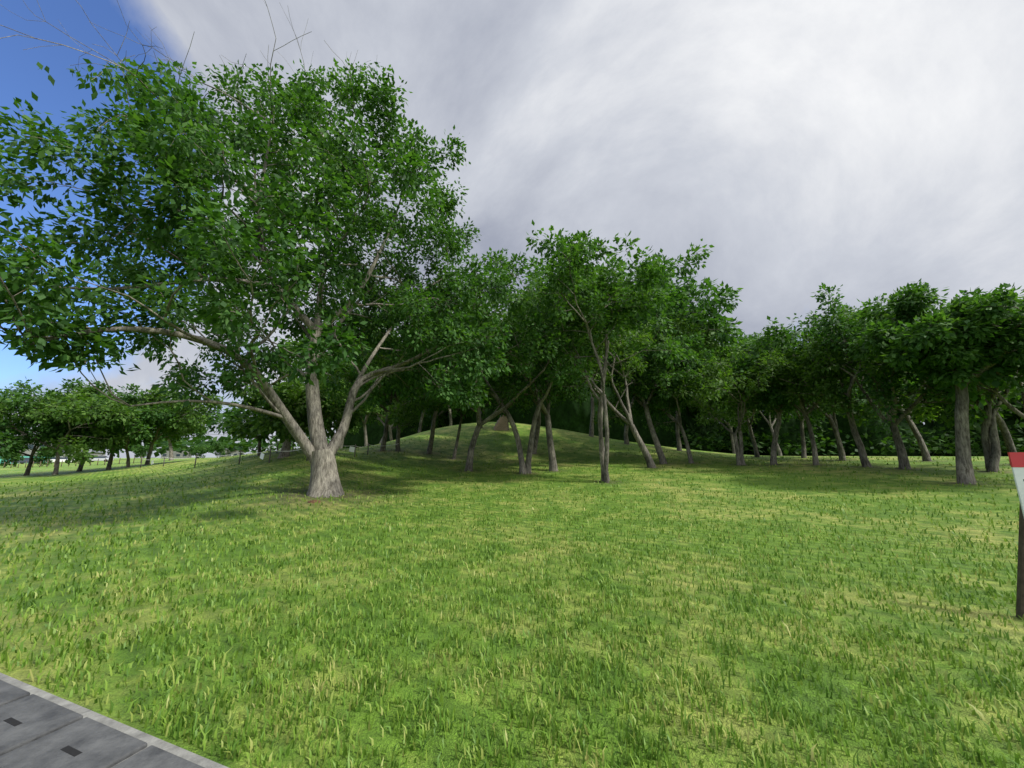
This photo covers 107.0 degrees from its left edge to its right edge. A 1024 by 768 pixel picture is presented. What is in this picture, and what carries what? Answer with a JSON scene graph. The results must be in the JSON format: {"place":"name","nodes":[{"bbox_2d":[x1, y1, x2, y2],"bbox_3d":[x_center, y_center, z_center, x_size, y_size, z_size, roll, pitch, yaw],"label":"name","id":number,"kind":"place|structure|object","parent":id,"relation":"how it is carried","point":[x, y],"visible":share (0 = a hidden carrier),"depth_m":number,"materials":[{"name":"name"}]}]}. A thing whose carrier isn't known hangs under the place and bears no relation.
{"place":"outdoors","nodes":[
{"label":"outdoors","id":0,"kind":"place"},
{"bbox_2d":[0,422,1023,767],"bbox_3d":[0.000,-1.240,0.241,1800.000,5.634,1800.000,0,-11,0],"label":"lawn ground","id":1,"kind":"structure","parent":0,"point":[486,450],"depth_m":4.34,"materials":[{"name":"green plant"}]},
{"bbox_2d":[0,452,24,467],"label":"bush","id":2,"kind":"object","parent":1,"relation":"on","point":[15,458],"visible":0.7,"depth_m":57.02,"materials":[{"name":"green plant"}]},
{"bbox_2d":[11,458,36,462],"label":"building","id":3,"kind":"structure","parent":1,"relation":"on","point":[25,460],"depth_m":83.53,"materials":[{"name":"grey paint"}]},
{"bbox_2d":[0,431,55,463],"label":"town building","id":4,"kind":"structure","parent":1,"relation":"on","point":[28,452],"depth_m":95.18,"materials":[{"name":"grey glass"}]},
{"bbox_2d":[0,395,65,458],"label":"tree","id":5,"kind":"object","parent":1,"relation":"on","point":[46,432],"visible":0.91,"depth_m":28.28,"materials":[{"name":"green plant"}]},
{"bbox_2d":[33,446,63,465],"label":"bush","id":6,"kind":"object","parent":1,"relation":"on","point":[38,458],"visible":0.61,"depth_m":58.41,"materials":[{"name":"green plant"}]},
{"bbox_2d":[1,398,98,475],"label":"tree","id":7,"kind":"object","parent":1,"relation":"on","point":[31,457],"visible":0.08,"depth_m":30.17,"materials":[{"name":"green plant"}]},
{"bbox_2d":[49,457,74,462],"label":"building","id":8,"kind":"structure","parent":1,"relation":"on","point":[61,459],"depth_m":81.85,"materials":[{"name":"white paint"}]},
{"bbox_2d":[0,391,143,474],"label":"tree","id":9,"kind":"object","parent":1,"relation":"on","point":[77,450],"visible":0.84,"depth_m":28.18,"materials":[{"name":"green plant"}]},
{"bbox_2d":[3,456,153,467],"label":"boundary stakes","id":10,"kind":"object","parent":1,"relation":"on","point":[68,464],"visible":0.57,"depth_m":51.83,"materials":[{"name":"brown wood"}]},
{"bbox_2d":[61,449,106,456],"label":"town house","id":11,"kind":"structure","parent":1,"relation":"on","point":[98,454],"depth_m":158.65,"materials":[{"name":"beige glass"}]},
{"bbox_2d":[0,377,177,471],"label":"tree","id":12,"kind":"object","parent":1,"relation":"on","point":[21,395],"visible":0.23,"depth_m":29.68,"materials":[{"name":"green plant"}]},
{"bbox_2d":[89,456,113,461],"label":"car","id":13,"kind":"object","parent":1,"relation":"on","point":[101,458],"visible":0.4,"depth_m":85.95,"materials":[{"name":"grey paint"}]},
{"bbox_2d":[35,391,176,467],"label":"tree","id":14,"kind":"object","parent":1,"relation":"on","point":[121,428],"visible":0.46,"depth_m":30.91,"materials":[{"name":"green plant"}]},
{"bbox_2d":[0,673,228,767],"bbox_3d":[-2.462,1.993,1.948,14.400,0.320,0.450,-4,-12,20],"label":"sidewalk","id":15,"kind":"structure","parent":1,"relation":"on","point":[39,728],"depth_m":1.95,"materials":[{"name":"concrete"}]},
{"bbox_2d":[38,379,223,469],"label":"tree","id":16,"kind":"object","parent":1,"relation":"on","point":[142,416],"visible":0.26,"depth_m":32.39,"materials":[{"name":"green plant"}]},
{"bbox_2d":[53,382,223,464],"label":"tree","id":17,"kind":"object","parent":1,"relation":"on","point":[197,423],"visible":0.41,"depth_m":33.33,"materials":[{"name":"green plant"}]},
{"bbox_2d":[131,444,156,458],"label":"bush","id":18,"kind":"object","parent":1,"relation":"on","point":[140,451],"visible":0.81,"depth_m":92.87,"materials":[{"name":"green plant"}]},
{"bbox_2d":[20,427,330,456],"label":"distant treeline","id":19,"kind":"object","parent":1,"relation":"on","point":[244,445],"visible":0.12,"depth_m":183.33,"materials":[{"name":"green plant"}]},
{"bbox_2d":[161,449,191,458],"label":"town house","id":20,"kind":"structure","parent":1,"relation":"on","point":[178,455],"depth_m":183.72,"materials":[{"name":"beige glass"}]},
{"bbox_2d":[154,410,208,460],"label":"tree","id":21,"kind":"object","parent":1,"relation":"on","point":[201,434],"visible":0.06,"depth_m":56.74,"materials":[{"name":"green plant"}]},
{"bbox_2d":[187,444,209,458],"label":"bush","id":22,"kind":"object","parent":1,"relation":"on","point":[199,450],"visible":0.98,"depth_m":73.28,"materials":[{"name":"green plant"}]},
{"bbox_2d":[206,441,228,457],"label":"bush","id":23,"kind":"object","parent":1,"relation":"on","point":[219,447],"visible":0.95,"depth_m":88.09,"materials":[{"name":"green plant"}]},
{"bbox_2d":[140,448,307,467],"bbox_3d":[-20.535,4.975,24.713,23.175,1.554,1.140,-7,-13,31],"label":"rope fence","id":24,"kind":"object","parent":1,"relation":"on","point":[261,455],"visible":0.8,"depth_m":21.34,"materials":[{"name":"brown"}]},
{"bbox_2d":[219,448,243,456],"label":"town house","id":25,"kind":"structure","parent":1,"relation":"on","point":[227,452],"depth_m":203.49,"materials":[{"name":"grey glass"}]},
{"bbox_2d":[206,399,272,455],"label":"tree","id":26,"kind":"object","parent":1,"relation":"on","point":[230,413],"visible":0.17,"depth_m":23.33,"materials":[{"name":"green plant"}]},
{"bbox_2d":[0,1,545,497],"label":"tree","id":27,"kind":"object","parent":1,"relation":"on","point":[228,245],"visible":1,"depth_m":10.52,"materials":[{"name":"green plant"}]},
{"bbox_2d":[184,441,398,457],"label":"rope fence","id":28,"kind":"object","parent":1,"relation":"on","point":[351,449],"visible":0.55,"depth_m":24.30,"materials":[{"name":"brown"}]},
{"bbox_2d":[222,373,367,457],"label":"tree","id":29,"kind":"object","parent":1,"relation":"on","point":[293,400],"visible":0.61,"depth_m":20.59,"materials":[{"name":"green plant"}]},
{"bbox_2d":[297,365,335,438],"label":"forest tree","id":30,"kind":"object","parent":1,"relation":"on","point":[331,389],"depth_m":92.47,"materials":[{"name":"green plant"}]},
{"bbox_2d":[323,399,344,429],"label":"tree","id":31,"kind":"object","parent":1,"relation":"on","point":[325,423],"visible":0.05,"depth_m":48.01,"materials":[{"name":"green plant"}]},
{"bbox_2d":[323,386,382,448],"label":"tree","id":32,"kind":"object","parent":1,"relation":"on","point":[376,409],"visible":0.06,"depth_m":50.31,"materials":[{"name":"green plant"}]},
{"bbox_2d":[340,379,383,446],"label":"tree","id":33,"kind":"object","parent":1,"relation":"on","point":[365,431],"visible":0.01,"depth_m":54.38,"materials":[{"name":"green plant"}]},
{"bbox_2d":[326,334,397,414],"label":"forest tree","id":34,"kind":"object","parent":1,"relation":"on","point":[338,375],"visible":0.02,"depth_m":77.64,"materials":[{"name":"green plant"}]},
{"bbox_2d":[266,317,497,450],"bbox_3d":[-9.780,0.214,29.384,18.227,10.342,13.987,0,-11,0],"label":"tree","id":35,"kind":"object","parent":1,"relation":"on","point":[349,378],"visible":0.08,"depth_m":27.42,"materials":[{"name":"green plant"}]},
{"bbox_2d":[362,391,410,440],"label":"tree","id":36,"kind":"object","parent":1,"relation":"on","point":[373,416],"visible":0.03,"depth_m":57.82,"materials":[{"name":"green plant"}]},
{"bbox_2d":[345,328,435,450],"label":"tree","id":37,"kind":"object","parent":1,"relation":"on","point":[398,428],"visible":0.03,"depth_m":27.59,"materials":[{"name":"green plant"}]},
{"bbox_2d":[362,398,447,443],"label":"tree","id":38,"kind":"object","parent":1,"relation":"on","point":[413,418],"visible":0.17,"depth_m":72.79,"materials":[{"name":"green plant"}]},
{"bbox_2d":[405,397,453,432],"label":"tree","id":39,"kind":"object","parent":1,"relation":"on","point":[420,423],"depth_m":62.00,"materials":[{"name":"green plant"}]},
{"bbox_2d":[417,403,456,429],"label":"tree","id":40,"kind":"object","parent":1,"relation":"on","point":[427,420],"visible":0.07,"depth_m":70.23,"materials":[{"name":"green plant"}]},
{"bbox_2d":[429,384,451,425],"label":"tree","id":41,"kind":"object","parent":1,"relation":"on","point":[450,418],"depth_m":65.52,"materials":[{"name":"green plant"}]},
{"bbox_2d":[382,337,530,458],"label":"tree","id":42,"kind":"object","parent":1,"relation":"on","point":[465,413],"visible":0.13,"depth_m":27.06,"materials":[{"name":"green plant"}]},
{"bbox_2d":[398,305,514,453],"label":"tree","id":43,"kind":"object","parent":1,"relation":"on","point":[431,441],"visible":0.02,"depth_m":28.09,"materials":[{"name":"green plant"}]},
{"bbox_2d":[460,291,517,429],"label":"tree","id":44,"kind":"object","parent":1,"relation":"on","point":[495,331],"depth_m":37.01,"materials":[{"name":"green plant"}]},
{"bbox_2d":[348,276,652,473],"bbox_3d":[-1.272,-0.867,22.021,18.150,12.355,8.923,-4,-12,20],"label":"grove tree","id":45,"kind":"object","parent":1,"relation":"on","point":[399,416],"visible":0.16,"depth_m":21.28,"materials":[{"name":"green plant"}]},
{"bbox_2d":[494,415,507,429],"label":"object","id":46,"kind":"structure","parent":1,"relation":"on","point":[501,423],"depth_m":36.96,"materials":[{"name":"stone"}]},
{"bbox_2d":[451,298,566,427],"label":"tree","id":47,"kind":"object","parent":1,"relation":"on","point":[510,370],"depth_m":37.61,"materials":[{"name":"green plant"}]},
{"bbox_2d":[422,303,601,470],"bbox_3d":[0.025,0.239,20.899,9.238,9.587,13.225,-9,-14,38],"label":"grove tree","id":48,"kind":"object","parent":1,"relation":"on","point":[522,388],"visible":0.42,"depth_m":20.92,"materials":[{"name":"green plant"}]},
{"bbox_2d":[436,261,622,470],"bbox_3d":[0.224,0.169,22.074,10.571,10.108,13.661,-6,-13,30],"label":"grove tree","id":49,"kind":"object","parent":1,"relation":"on","point":[550,444],"visible":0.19,"depth_m":21.57,"materials":[{"name":"green plant"}]},
{"bbox_2d":[499,279,624,453],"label":"tree","id":50,"kind":"object","parent":1,"relation":"on","point":[537,432],"visible":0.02,"depth_m":29.72,"materials":[{"name":"green plant"}]},
{"bbox_2d":[464,255,688,436],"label":"tree","id":51,"kind":"object","parent":1,"relation":"on","point":[534,264],"visible":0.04,"depth_m":43.33,"materials":[{"name":"green plant"}]},
{"bbox_2d":[480,220,713,482],"bbox_3d":[2.619,-1.455,18.458,9.852,12.626,10.798,7,-13,-32],"label":"grove tree","id":52,"kind":"object","parent":1,"relation":"on","point":[633,302],"visible":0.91,"depth_m":16.96,"materials":[{"name":"green plant"}]},
{"bbox_2d":[533,287,676,467],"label":"grove tree","id":53,"kind":"object","parent":1,"relation":"on","point":[628,419],"visible":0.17,"depth_m":23.83,"materials":[{"name":"green plant"}]},
{"bbox_2d":[564,262,704,322],"bbox_3d":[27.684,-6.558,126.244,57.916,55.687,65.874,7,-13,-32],"label":"tree","id":54,"kind":"object","parent":1,"relation":"on","point":[626,283],"depth_m":108.56,"materials":[{"name":"green plant"}]},
{"bbox_2d":[587,329,722,463],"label":"grove tree","id":55,"kind":"object","parent":1,"relation":"on","point":[691,361],"visible":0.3,"depth_m":26.20,"materials":[{"name":"green plant"}]},
{"bbox_2d":[612,356,710,462],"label":"grove tree","id":56,"kind":"object","parent":1,"relation":"on","point":[659,406],"visible":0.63,"depth_m":25.65,"materials":[{"name":"green plant"}]},
{"bbox_2d":[607,259,747,443],"bbox_3d":[15.200,-3.470,35.999,13.398,18.544,16.602,0,-11,0],"label":"tree","id":57,"kind":"object","parent":1,"relation":"on","point":[713,317],"visible":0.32,"depth_m":31.69,"materials":[{"name":"green plant"}]},
{"bbox_2d":[657,384,699,419],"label":"forest tree","id":58,"kind":"object","parent":1,"relation":"on","point":[695,412],"visible":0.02,"depth_m":58.90,"materials":[{"name":"green plant"}]},
{"bbox_2d":[343,348,1023,455],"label":"woodland thicket","id":59,"kind":"object","parent":1,"relation":"on","point":[568,414],"visible":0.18,"depth_m":59.58,"materials":[{"name":"green plant"}]},
{"bbox_2d":[649,310,740,450],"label":"tree","id":60,"kind":"object","parent":1,"relation":"on","point":[677,323],"visible":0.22,"depth_m":31.75,"materials":[{"name":"green plant"}]},
{"bbox_2d":[696,349,733,414],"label":"forest tree","id":61,"kind":"object","parent":1,"relation":"on","point":[706,394],"visible":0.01,"depth_m":61.99,"materials":[{"name":"green plant"}]},
{"bbox_2d":[685,376,761,453],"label":"tree","id":62,"kind":"object","parent":1,"relation":"on","point":[744,427],"visible":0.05,"depth_m":52.23,"materials":[{"name":"green plant"}]},
{"bbox_2d":[693,353,760,456],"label":"tree","id":63,"kind":"object","parent":1,"relation":"on","point":[733,415],"visible":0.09,"depth_m":29.44,"materials":[{"name":"green plant"}]},
{"bbox_2d":[664,344,797,464],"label":"grove tree","id":64,"kind":"object","parent":1,"relation":"on","point":[723,377],"visible":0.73,"depth_m":23.01,"materials":[{"name":"green plant"}]},
{"bbox_2d":[689,329,797,351],"bbox_3d":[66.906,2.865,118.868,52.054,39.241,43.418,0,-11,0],"label":"tree","id":65,"kind":"object","parent":1,"relation":"on","point":[793,338],"visible":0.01,"depth_m":115.94,"materials":[{"name":"green plant"}]},
{"bbox_2d":[706,389,806,455],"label":"tree","id":66,"kind":"object","parent":1,"relation":"on","point":[772,432],"visible":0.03,"depth_m":50.66,"materials":[{"name":"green plant"}]},
{"bbox_2d":[716,344,843,464],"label":"grove tree","id":67,"kind":"object","parent":1,"relation":"on","point":[773,395],"visible":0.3,"depth_m":22.95,"materials":[{"name":"green plant"}]},
{"bbox_2d":[758,399,823,433],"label":"forest tree","id":68,"kind":"object","parent":1,"relation":"on","point":[812,423],"visible":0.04,"depth_m":55.72,"materials":[{"name":"green plant"}]},
{"bbox_2d":[715,316,883,464],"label":"tree","id":69,"kind":"object","parent":1,"relation":"on","point":[755,339],"visible":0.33,"depth_m":22.83,"materials":[{"name":"green plant"}]},
{"bbox_2d":[724,303,878,460],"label":"grove tree","id":70,"kind":"object","parent":1,"relation":"on","point":[834,426],"visible":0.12,"depth_m":24.71,"materials":[{"name":"green plant"}]},
{"bbox_2d":[746,339,863,457],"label":"tree","id":71,"kind":"object","parent":1,"relation":"on","point":[803,449],"visible":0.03,"depth_m":27.86,"materials":[{"name":"green plant"}]},
{"bbox_2d":[736,286,946,466],"bbox_3d":[17.272,-0.003,19.227,7.174,8.870,9.304,0,-11,0],"label":"grove tree","id":72,"kind":"object","parent":1,"relation":"on","point":[822,388],"visible":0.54,"depth_m":20.10,"materials":[{"name":"green plant"}]},
{"bbox_2d":[663,415,1023,455],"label":"woodland shrubs","id":73,"kind":"object","parent":1,"relation":"on","point":[936,449],"visible":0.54,"depth_m":53.59,"materials":[{"name":"green plant"}]},
{"bbox_2d":[839,300,949,460],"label":"tree","id":74,"kind":"object","parent":1,"relation":"on","point":[925,454],"visible":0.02,"depth_m":21.64,"materials":[{"name":"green plant"}]},
{"bbox_2d":[786,279,1018,468],"bbox_3d":[18.660,-0.385,18.316,7.495,9.338,9.152,0,-11,0],"label":"grove tree","id":75,"kind":"object","parent":1,"relation":"on","point":[887,388],"visible":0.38,"depth_m":18.39,"materials":[{"name":"green plant"}]},
{"bbox_2d":[859,372,947,416],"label":"forest tree","id":76,"kind":"object","parent":1,"relation":"on","point":[908,385],"visible":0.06,"depth_m":56.90,"materials":[{"name":"green plant"}]},
{"bbox_2d":[830,291,1023,462],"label":"tree","id":77,"kind":"object","parent":1,"relation":"on","point":[950,424],"visible":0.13,"depth_m":18.54,"materials":[{"name":"green plant"}]},
{"bbox_2d":[839,340,1022,439],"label":"forest tree","id":78,"kind":"object","parent":1,"relation":"on","point":[979,422],"visible":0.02,"depth_m":54.83,"materials":[{"name":"green plant"}]},
{"bbox_2d":[844,282,1023,483],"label":"grove tree","id":79,"kind":"object","parent":1,"relation":"on","point":[965,332],"visible":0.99,"depth_m":13.18,"materials":[{"name":"green plant"}]},
{"bbox_2d":[883,317,1008,425],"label":"forest tree","id":80,"kind":"object","parent":1,"relation":"on","point":[940,413],"visible":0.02,"depth_m":61.06,"materials":[{"name":"green plant"}]},
{"bbox_2d":[908,290,1022,471],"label":"grove tree","id":81,"kind":"object","parent":1,"relation":"on","point":[990,441],"visible":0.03,"depth_m":16.05,"materials":[{"name":"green plant"}]},
{"bbox_2d":[927,307,1023,427],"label":"tree","id":82,"kind":"object","parent":1,"relation":"on","point":[996,380],"visible":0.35,"depth_m":13.66,"materials":[{"name":"green plant"}]},
{"bbox_2d":[930,391,1023,455],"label":"forest tree","id":83,"kind":"object","parent":1,"relation":"on","point":[1014,414],"visible":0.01,"depth_m":58.30,"materials":[{"name":"green plant"}]},
{"bbox_2d":[1003,399,1023,419],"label":"forest tree","id":84,"kind":"object","parent":1,"relation":"on","point":[1017,408],"visible":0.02,"depth_m":57.21,"materials":[{"name":"green plant"}]},
{"bbox_2d":[1007,452,1023,618],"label":"sign","id":85,"kind":"object","parent":1,"relation":"on","point":[1016,459],"visible":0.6,"depth_m":3.56,"materials":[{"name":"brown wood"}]},
{"bbox_2d":[0,0,1023,457],"label":"sky","id":86,"kind":"structure","parent":0,"point":[872,148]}
]}

